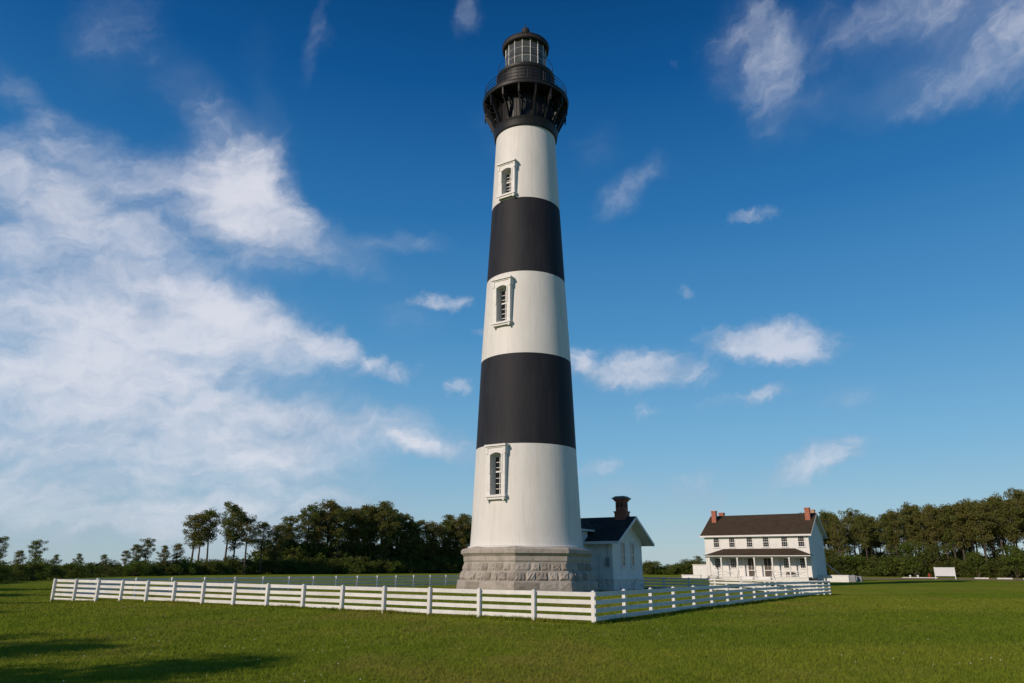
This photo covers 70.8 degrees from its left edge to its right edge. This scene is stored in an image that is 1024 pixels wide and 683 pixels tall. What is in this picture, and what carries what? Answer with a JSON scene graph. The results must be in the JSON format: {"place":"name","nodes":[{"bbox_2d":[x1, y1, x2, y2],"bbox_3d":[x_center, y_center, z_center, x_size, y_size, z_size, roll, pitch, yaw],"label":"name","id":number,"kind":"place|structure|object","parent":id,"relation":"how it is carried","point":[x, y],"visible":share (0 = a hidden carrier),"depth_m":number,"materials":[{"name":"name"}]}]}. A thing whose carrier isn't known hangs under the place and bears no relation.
{"place":"outdoors","nodes":[
{"label":"outdoors","id":0,"kind":"place"},
{"bbox_2d":[0,565,1023,682],"bbox_3d":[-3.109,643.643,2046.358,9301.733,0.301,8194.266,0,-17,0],"label":"ground","id":1,"kind":"structure","parent":0,"point":[884,585],"depth_m":19.88,"materials":[{"name":"green plant"}]},
{"bbox_2d":[0,536,9,558],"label":"pine tree","id":2,"kind":"object","parent":1,"relation":"on","point":[3,548],"visible":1,"depth_m":82.62,"materials":[{"name":"green plant"}]},
{"bbox_2d":[0,560,17,582],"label":"shrub","id":3,"kind":"object","parent":1,"relation":"on","point":[3,570],"visible":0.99,"depth_m":76.37,"materials":[{"name":"green plant"}]},
{"bbox_2d":[3,562,32,581],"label":"shrub","id":4,"kind":"object","parent":1,"relation":"on","point":[21,568],"visible":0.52,"depth_m":84.86,"materials":[{"name":"green plant"}]},
{"bbox_2d":[27,540,48,560],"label":"pine tree","id":5,"kind":"object","parent":1,"relation":"on","point":[35,555],"visible":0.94,"depth_m":99.62,"materials":[{"name":"green plant"}]},
{"bbox_2d":[26,562,49,579],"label":"shrub","id":6,"kind":"object","parent":1,"relation":"on","point":[41,570],"visible":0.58,"depth_m":94.60,"materials":[{"name":"green plant"}]},
{"bbox_2d":[22,557,61,579],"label":"shrub","id":7,"kind":"object","parent":1,"relation":"on","point":[42,560],"visible":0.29,"depth_m":98.04,"materials":[{"name":"green plant"}]},
{"bbox_2d":[63,561,90,577],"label":"shrub","id":8,"kind":"object","parent":1,"relation":"on","point":[79,569],"visible":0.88,"depth_m":110.39,"materials":[{"name":"green plant"}]},
{"bbox_2d":[122,561,149,575],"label":"shrub","id":9,"kind":"object","parent":1,"relation":"on","point":[131,567],"visible":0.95,"depth_m":130.12,"materials":[{"name":"green plant"}]},
{"bbox_2d":[130,544,143,560],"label":"pine tree","id":10,"kind":"object","parent":1,"relation":"on","point":[136,551],"visible":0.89,"depth_m":141.63,"materials":[{"name":"green plant"}]},
{"bbox_2d":[139,538,155,559],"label":"pine tree","id":11,"kind":"object","parent":1,"relation":"on","point":[147,542],"visible":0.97,"depth_m":143.93,"materials":[{"name":"green plant"}]},
{"bbox_2d":[155,545,170,566],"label":"pine tree","id":12,"kind":"object","parent":1,"relation":"on","point":[167,553],"visible":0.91,"depth_m":143.43,"materials":[{"name":"green plant"}]},
{"bbox_2d":[170,543,184,563],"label":"pine tree","id":13,"kind":"object","parent":1,"relation":"on","point":[178,546],"visible":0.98,"depth_m":145.56,"materials":[{"name":"green plant"}]},
{"bbox_2d":[171,559,195,575],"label":"shrub","id":14,"kind":"object","parent":1,"relation":"on","point":[188,568],"visible":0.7,"depth_m":145.36,"materials":[{"name":"green plant"}]},
{"bbox_2d":[182,513,211,560],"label":"pine tree","id":15,"kind":"object","parent":1,"relation":"on","point":[194,520],"visible":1,"depth_m":161.73,"materials":[{"name":"green plant"}]},
{"bbox_2d":[192,512,215,559],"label":"pine tree","id":16,"kind":"object","parent":1,"relation":"on","point":[203,543],"visible":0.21,"depth_m":165.91,"materials":[{"name":"green plant"}]},
{"bbox_2d":[196,507,224,572],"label":"pine tree","id":17,"kind":"object","parent":1,"relation":"on","point":[209,533],"visible":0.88,"depth_m":166.13,"materials":[{"name":"green plant"}]},
{"bbox_2d":[198,559,223,574],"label":"shrub","id":18,"kind":"object","parent":1,"relation":"on","point":[211,565],"visible":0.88,"depth_m":153.89,"materials":[{"name":"green plant"}]},
{"bbox_2d":[197,560,228,574],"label":"shrub","id":19,"kind":"object","parent":1,"relation":"on","point":[224,565],"visible":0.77,"depth_m":155.17,"materials":[{"name":"green plant"}]},
{"bbox_2d":[220,557,245,574],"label":"shrub","id":20,"kind":"object","parent":1,"relation":"on","point":[235,564],"visible":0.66,"depth_m":160.47,"materials":[{"name":"green plant"}]},
{"bbox_2d":[219,500,248,574],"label":"pine tree","id":21,"kind":"object","parent":1,"relation":"on","point":[229,530],"visible":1,"depth_m":164.73,"materials":[{"name":"green plant"}]},
{"bbox_2d":[222,510,247,556],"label":"pine tree","id":22,"kind":"object","parent":1,"relation":"on","point":[234,547],"visible":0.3,"depth_m":169.25,"materials":[{"name":"green plant"}]},
{"bbox_2d":[235,514,260,574],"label":"pine tree","id":23,"kind":"object","parent":1,"relation":"on","point":[247,524],"visible":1,"depth_m":166.05,"materials":[{"name":"green plant"}]},
{"bbox_2d":[53,575,458,598],"bbox_3d":[-15.966,20.832,61.446,0.191,1.626,44.213,-11,-20,31],"label":"plank fence","id":24,"kind":"object","parent":1,"relation":"on","point":[263,578],"visible":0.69,"depth_m":57.96,"materials":[{"name":"paint"}]},
{"bbox_2d":[249,521,279,574],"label":"pine tree","id":25,"kind":"object","parent":1,"relation":"on","point":[264,525],"visible":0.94,"depth_m":171.23,"materials":[{"name":"green plant"}]},
{"bbox_2d":[261,558,283,573],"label":"shrub","id":26,"kind":"object","parent":1,"relation":"on","point":[274,565],"visible":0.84,"depth_m":173.92,"materials":[{"name":"green plant"}]},
{"bbox_2d":[242,541,303,573],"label":"shrub","id":27,"kind":"object","parent":1,"relation":"on","point":[253,555],"visible":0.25,"depth_m":185.75,"materials":[{"name":"green plant"}]},
{"bbox_2d":[265,525,289,573],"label":"pine tree","id":28,"kind":"object","parent":1,"relation":"on","point":[275,555],"visible":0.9,"depth_m":176.89,"materials":[{"name":"green plant"}]},
{"bbox_2d":[246,537,309,561],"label":"shrub","id":29,"kind":"object","parent":1,"relation":"on","point":[288,549],"visible":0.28,"depth_m":186.36,"materials":[{"name":"green plant"}]},
{"bbox_2d":[272,522,296,550],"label":"pine tree","id":30,"kind":"object","parent":1,"relation":"on","point":[286,529],"visible":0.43,"depth_m":187.57,"materials":[{"name":"green plant"}]},
{"bbox_2d":[280,515,306,573],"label":"pine tree","id":31,"kind":"object","parent":1,"relation":"on","point":[290,523],"visible":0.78,"depth_m":190.94,"materials":[{"name":"green plant"}]},
{"bbox_2d":[280,559,309,573],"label":"shrub","id":32,"kind":"object","parent":1,"relation":"on","point":[299,569],"visible":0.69,"depth_m":179.32,"materials":[{"name":"green plant"}]},
{"bbox_2d":[294,504,324,548],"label":"pine tree","id":33,"kind":"object","parent":1,"relation":"on","point":[308,537],"visible":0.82,"depth_m":195.13,"materials":[{"name":"green plant"}]},
{"bbox_2d":[302,556,333,573],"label":"shrub","id":34,"kind":"object","parent":1,"relation":"on","point":[318,560],"visible":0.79,"depth_m":184.10,"materials":[{"name":"green plant"}]},
{"bbox_2d":[305,510,337,555],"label":"pine tree","id":35,"kind":"object","parent":1,"relation":"on","point":[319,530],"visible":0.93,"depth_m":195.51,"materials":[{"name":"green plant"}]},
{"bbox_2d":[50,578,596,622],"bbox_3d":[-12.501,12.356,34.358,36.573,1.626,0.191,-11,-20,31],"label":"plank fence","id":36,"kind":"object","parent":1,"relation":"on","point":[533,600],"visible":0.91,"depth_m":31.04,"materials":[{"name":"paint"}]},
{"bbox_2d":[306,540,347,557],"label":"shrub","id":37,"kind":"object","parent":1,"relation":"on","point":[315,550],"visible":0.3,"depth_m":194.61,"materials":[{"name":"green plant"}]},
{"bbox_2d":[311,499,350,557],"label":"pine tree","id":38,"kind":"object","parent":1,"relation":"on","point":[330,505],"visible":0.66,"depth_m":198.87,"materials":[{"name":"green plant"}]},
{"bbox_2d":[324,505,356,573],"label":"pine tree","id":39,"kind":"object","parent":1,"relation":"on","point":[338,535],"visible":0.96,"depth_m":197.83,"materials":[{"name":"green plant"}]},
{"bbox_2d":[325,543,368,573],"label":"shrub","id":40,"kind":"object","parent":1,"relation":"on","point":[337,554],"visible":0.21,"depth_m":197.30,"materials":[{"name":"green plant"}]},
{"bbox_2d":[333,557,364,573],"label":"shrub","id":41,"kind":"object","parent":1,"relation":"on","point":[348,563],"visible":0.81,"depth_m":191.04,"materials":[{"name":"green plant"}]},
{"bbox_2d":[329,539,375,561],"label":"shrub","id":42,"kind":"object","parent":1,"relation":"on","point":[355,551],"visible":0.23,"depth_m":201.69,"materials":[{"name":"green plant"}]},
{"bbox_2d":[341,506,366,553],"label":"pine tree","id":43,"kind":"object","parent":1,"relation":"on","point":[349,531],"visible":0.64,"depth_m":202.03,"materials":[{"name":"green plant"}]},
{"bbox_2d":[345,509,374,558],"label":"pine tree","id":44,"kind":"object","parent":1,"relation":"on","point":[366,519],"visible":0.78,"depth_m":204.02,"materials":[{"name":"green plant"}]},
{"bbox_2d":[358,505,377,556],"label":"pine tree","id":45,"kind":"object","parent":1,"relation":"on","point":[364,507],"visible":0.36,"depth_m":209.08,"materials":[{"name":"green plant"}]},
{"bbox_2d":[363,500,403,567],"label":"pine tree","id":46,"kind":"object","parent":1,"relation":"on","point":[384,513],"visible":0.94,"depth_m":208.12,"materials":[{"name":"green plant"}]},
{"bbox_2d":[376,506,401,559],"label":"pine tree","id":47,"kind":"object","parent":1,"relation":"on","point":[395,536],"visible":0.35,"depth_m":214.56,"materials":[{"name":"green plant"}]},
{"bbox_2d":[373,542,416,570],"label":"shrub","id":48,"kind":"object","parent":1,"relation":"on","point":[405,559],"visible":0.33,"depth_m":214.45,"materials":[{"name":"green plant"}]},
{"bbox_2d":[383,513,409,559],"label":"pine tree","id":49,"kind":"object","parent":1,"relation":"on","point":[402,536],"visible":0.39,"depth_m":218.03,"materials":[{"name":"green plant"}]},
{"bbox_2d":[396,514,419,556],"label":"pine tree","id":50,"kind":"object","parent":1,"relation":"on","point":[410,525],"visible":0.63,"depth_m":220.16,"materials":[{"name":"green plant"}]},
{"bbox_2d":[406,522,427,561],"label":"pine tree","id":51,"kind":"object","parent":1,"relation":"on","point":[415,551],"visible":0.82,"depth_m":219.98,"materials":[{"name":"green plant"}]},
{"bbox_2d":[409,520,433,561],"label":"pine tree","id":52,"kind":"object","parent":1,"relation":"on","point":[426,528],"visible":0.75,"depth_m":223.44,"materials":[{"name":"green plant"}]},
{"bbox_2d":[424,529,442,571],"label":"pine tree","id":53,"kind":"object","parent":1,"relation":"on","point":[433,535],"visible":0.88,"depth_m":224.24,"materials":[{"name":"green plant"}]},
{"bbox_2d":[423,521,444,550],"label":"pine tree","id":54,"kind":"object","parent":1,"relation":"on","point":[434,525],"visible":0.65,"depth_m":227.61,"materials":[{"name":"green plant"}]},
{"bbox_2d":[437,520,458,556],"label":"pine tree","id":55,"kind":"object","parent":1,"relation":"on","point":[445,544],"visible":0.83,"depth_m":231.25,"materials":[{"name":"green plant"}]},
{"bbox_2d":[440,514,463,572],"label":"pine tree","id":56,"kind":"object","parent":1,"relation":"on","point":[450,517],"visible":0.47,"depth_m":234.82,"materials":[{"name":"green plant"}]},
{"bbox_2d":[449,517,469,560],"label":"pine tree","id":57,"kind":"object","parent":1,"relation":"on","point":[460,522],"visible":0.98,"depth_m":232.37,"materials":[{"name":"green plant"}]},
{"bbox_2d":[456,24,598,594],"bbox_3d":[1.227,-5.953,63.706,10.568,53.750,10.561,-11,-20,31],"label":"lighthouse","id":58,"kind":"object","parent":1,"relation":"on","point":[526,534],"visible":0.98,"depth_m":57.91,"materials":[{"name":"white paint"}]},
{"bbox_2d":[484,443,509,500],"bbox_3d":[-1.085,10.015,55.039,1.940,4.250,0.941,-11,-20,31],"label":"window","id":59,"kind":"structure","parent":58,"relation":"in","point":[501,459],"depth_m":55.02,"materials":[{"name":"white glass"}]},
{"bbox_2d":[491,275,514,327],"bbox_3d":[-0.697,-3.176,59.705,1.940,4.260,0.959,-11,-20,31],"label":"window","id":60,"kind":"structure","parent":58,"relation":"in","point":[506,296],"depth_m":59.68,"materials":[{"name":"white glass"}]},
{"bbox_2d":[496,158,518,200],"bbox_3d":[-0.342,-14.132,63.632,1.940,3.600,0.878,-11,-20,31],"label":"window","id":61,"kind":"structure","parent":58,"relation":"in","point":[511,176],"depth_m":63.60,"materials":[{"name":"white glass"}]},
{"bbox_2d":[581,496,654,590],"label":"oil house","id":62,"kind":"structure","parent":1,"relation":"on","point":[618,540],"depth_m":63.82,"materials":[{"name":"white paint"}]},
{"bbox_2d":[692,564,707,577],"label":"shed","id":63,"kind":"structure","parent":1,"relation":"on","point":[700,569],"depth_m":136.65,"materials":[{"name":"white paint"}]},
{"bbox_2d":[594,580,831,620],"bbox_3d":[14.729,15.166,42.636,0.191,1.786,44.214,-11,-20,31],"label":"plank fence","id":64,"kind":"object","parent":1,"relation":"on","point":[624,607],"visible":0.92,"depth_m":32.99,"materials":[{"name":"paint"}]},
{"bbox_2d":[643,577,827,593],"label":"plank fence","id":65,"kind":"object","parent":1,"relation":"on","point":[689,582],"visible":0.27,"depth_m":65.53,"materials":[{"name":"paint"}]},
{"bbox_2d":[700,507,840,581],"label":"keepers house","id":66,"kind":"structure","parent":1,"relation":"on","point":[770,547],"depth_m":111.39,"materials":[{"name":"white wood"}]},
{"bbox_2d":[763,558,772,575],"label":"door","id":67,"kind":"structure","parent":66,"relation":"in","point":[767,562],"depth_m":109.62,"materials":[{"name":"white wood"}]},
{"bbox_2d":[818,510,840,555],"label":"pine tree","id":68,"kind":"object","parent":1,"relation":"on","point":[824,515],"visible":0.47,"depth_m":211.17,"materials":[{"name":"green plant"}]},
{"bbox_2d":[817,575,849,581],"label":"wall","id":69,"kind":"structure","parent":1,"relation":"on","point":[837,578],"depth_m":107.49,"materials":[{"name":"white paint"}]},
{"bbox_2d":[824,515,850,558],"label":"pine tree","id":70,"kind":"object","parent":1,"relation":"on","point":[836,526],"visible":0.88,"depth_m":202.73,"materials":[{"name":"green plant"}]},
{"bbox_2d":[824,547,850,573],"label":"broadleaf tree","id":71,"kind":"object","parent":1,"relation":"on","point":[827,551],"visible":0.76,"depth_m":190.86,"materials":[{"name":"green plant"}]},
{"bbox_2d":[825,557,849,574],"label":"shrub","id":72,"kind":"object","parent":1,"relation":"on","point":[833,571],"visible":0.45,"depth_m":189.84,"materials":[{"name":"green plant"}]},
{"bbox_2d":[837,508,860,556],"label":"pine tree","id":73,"kind":"object","parent":1,"relation":"on","point":[851,537],"visible":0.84,"depth_m":208.68,"materials":[{"name":"green plant"}]},
{"bbox_2d":[836,552,872,574],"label":"shrub","id":74,"kind":"object","parent":1,"relation":"on","point":[855,560],"visible":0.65,"depth_m":191.88,"materials":[{"name":"green plant"}]},
{"bbox_2d":[846,562,876,576],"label":"shrub","id":75,"kind":"object","parent":1,"relation":"on","point":[863,572],"visible":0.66,"depth_m":190.71,"materials":[{"name":"green plant"}]},
{"bbox_2d":[848,513,876,558],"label":"pine tree","id":76,"kind":"object","parent":1,"relation":"on","point":[866,537],"visible":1,"depth_m":203.22,"materials":[{"name":"green plant"}]},
{"bbox_2d":[857,514,880,556],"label":"pine tree","id":77,"kind":"object","parent":1,"relation":"on","point":[873,536],"visible":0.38,"depth_m":207.02,"materials":[{"name":"green plant"}]},
{"bbox_2d":[874,512,895,575],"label":"pine tree","id":78,"kind":"object","parent":1,"relation":"on","point":[887,536],"visible":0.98,"depth_m":200.99,"materials":[{"name":"green plant"}]},
{"bbox_2d":[866,554,907,576],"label":"shrub","id":79,"kind":"object","parent":1,"relation":"on","point":[879,569],"visible":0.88,"depth_m":188.79,"materials":[{"name":"green plant"}]},
{"bbox_2d":[879,509,903,555],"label":"pine tree","id":80,"kind":"object","parent":1,"relation":"on","point":[891,514],"visible":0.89,"depth_m":200.66,"materials":[{"name":"green plant"}]},
{"bbox_2d":[876,559,910,576],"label":"shrub","id":81,"kind":"object","parent":1,"relation":"on","point":[890,571],"visible":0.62,"depth_m":189.01,"materials":[{"name":"green plant"}]},
{"bbox_2d":[883,516,911,557],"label":"pine tree","id":82,"kind":"object","parent":1,"relation":"on","point":[901,535],"visible":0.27,"depth_m":208.70,"materials":[{"name":"green plant"}]},
{"bbox_2d":[896,501,922,555],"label":"pine tree","id":83,"kind":"object","parent":1,"relation":"on","point":[906,509],"visible":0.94,"depth_m":201.68,"materials":[{"name":"green plant"}]},
{"bbox_2d":[893,540,933,576],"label":"broadleaf tree","id":84,"kind":"object","parent":1,"relation":"on","point":[908,554],"visible":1,"depth_m":185.75,"materials":[{"name":"green plant"}]},
{"bbox_2d":[908,508,930,566],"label":"pine tree","id":85,"kind":"object","parent":1,"relation":"on","point":[923,536],"visible":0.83,"depth_m":199.57,"materials":[{"name":"green plant"}]},
{"bbox_2d":[913,504,945,563],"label":"pine tree","id":86,"kind":"object","parent":1,"relation":"on","point":[930,510],"visible":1,"depth_m":194.79,"materials":[{"name":"green plant"}]},
{"bbox_2d":[919,543,954,576],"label":"broadleaf tree","id":87,"kind":"object","parent":1,"relation":"on","point":[930,551],"visible":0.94,"depth_m":183.68,"materials":[{"name":"green plant"}]},
{"bbox_2d":[928,508,954,563],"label":"pine tree","id":88,"kind":"object","parent":1,"relation":"on","point":[945,547],"visible":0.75,"depth_m":194.20,"materials":[{"name":"green plant"}]},
{"bbox_2d":[933,567,955,578],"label":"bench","id":89,"kind":"object","parent":1,"relation":"on","point":[944,571],"visible":0.86,"depth_m":140.59,"materials":[{"name":"white paint"}]},
{"bbox_2d":[936,503,960,559],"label":"pine tree","id":90,"kind":"object","parent":1,"relation":"on","point":[948,531],"visible":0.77,"depth_m":193.81,"materials":[{"name":"green plant"}]},
{"bbox_2d":[944,503,973,560],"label":"pine tree","id":91,"kind":"object","parent":1,"relation":"on","point":[959,514],"visible":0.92,"depth_m":191.84,"materials":[{"name":"green plant"}]},
{"bbox_2d":[943,559,977,576],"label":"shrub","id":92,"kind":"object","parent":1,"relation":"on","point":[960,564],"visible":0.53,"depth_m":182.37,"materials":[{"name":"green plant"}]},
{"bbox_2d":[955,499,982,551],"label":"pine tree","id":93,"kind":"object","parent":1,"relation":"on","point":[963,502],"visible":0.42,"depth_m":193.24,"materials":[{"name":"green plant"}]},
{"bbox_2d":[945,546,992,575],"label":"shrub","id":94,"kind":"object","parent":1,"relation":"on","point":[970,550],"visible":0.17,"depth_m":203.08,"materials":[{"name":"green plant"}]},
{"bbox_2d":[963,550,989,577],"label":"broadleaf tree","id":95,"kind":"object","parent":1,"relation":"on","point":[973,556],"visible":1,"depth_m":178.94,"materials":[{"name":"green plant"}]},
{"bbox_2d":[963,500,996,562],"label":"pine tree","id":96,"kind":"object","parent":1,"relation":"on","point":[985,537],"visible":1,"depth_m":188.35,"materials":[{"name":"green plant"}]},
{"bbox_2d":[979,560,1010,577],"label":"shrub","id":97,"kind":"object","parent":1,"relation":"on","point":[994,568],"visible":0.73,"depth_m":177.61,"materials":[{"name":"green plant"}]},
{"bbox_2d":[978,492,1012,554],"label":"pine tree","id":98,"kind":"object","parent":1,"relation":"on","point":[999,533],"visible":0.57,"depth_m":191.57,"materials":[{"name":"green plant"}]},
{"bbox_2d":[988,501,1012,576],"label":"pine tree","id":99,"kind":"object","parent":1,"relation":"on","point":[1004,539],"visible":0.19,"depth_m":198.21,"materials":[{"name":"green plant"}]},
{"bbox_2d":[983,554,1023,577],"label":"shrub","id":100,"kind":"object","parent":1,"relation":"on","point":[1005,568],"visible":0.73,"depth_m":176.12,"materials":[{"name":"green plant"}]},
{"bbox_2d":[993,495,1023,555],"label":"pine tree","id":101,"kind":"object","parent":1,"relation":"on","point":[1006,507],"visible":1,"depth_m":187.39,"materials":[{"name":"green plant"}]},
{"bbox_2d":[996,544,1023,577],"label":"broadleaf tree","id":102,"kind":"object","parent":1,"relation":"on","point":[1011,550],"visible":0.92,"depth_m":175.37,"materials":[{"name":"green plant"}]},
{"bbox_2d":[1003,487,1023,539],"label":"pine tree","id":103,"kind":"object","parent":1,"relation":"on","point":[1018,493],"visible":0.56,"depth_m":191.91,"materials":[{"name":"green plant"}]},
{"bbox_2d":[0,0,1023,566],"label":"sky","id":104,"kind":"structure","parent":0,"point":[245,244],"materials":[{"name":"blue"}]},
{"bbox_2d":[645,577,1023,579],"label":"road","id":105,"kind":"structure","parent":0,"point":[922,578],"depth_m":146.36,"materials":[{"name":"grey asphalt"}]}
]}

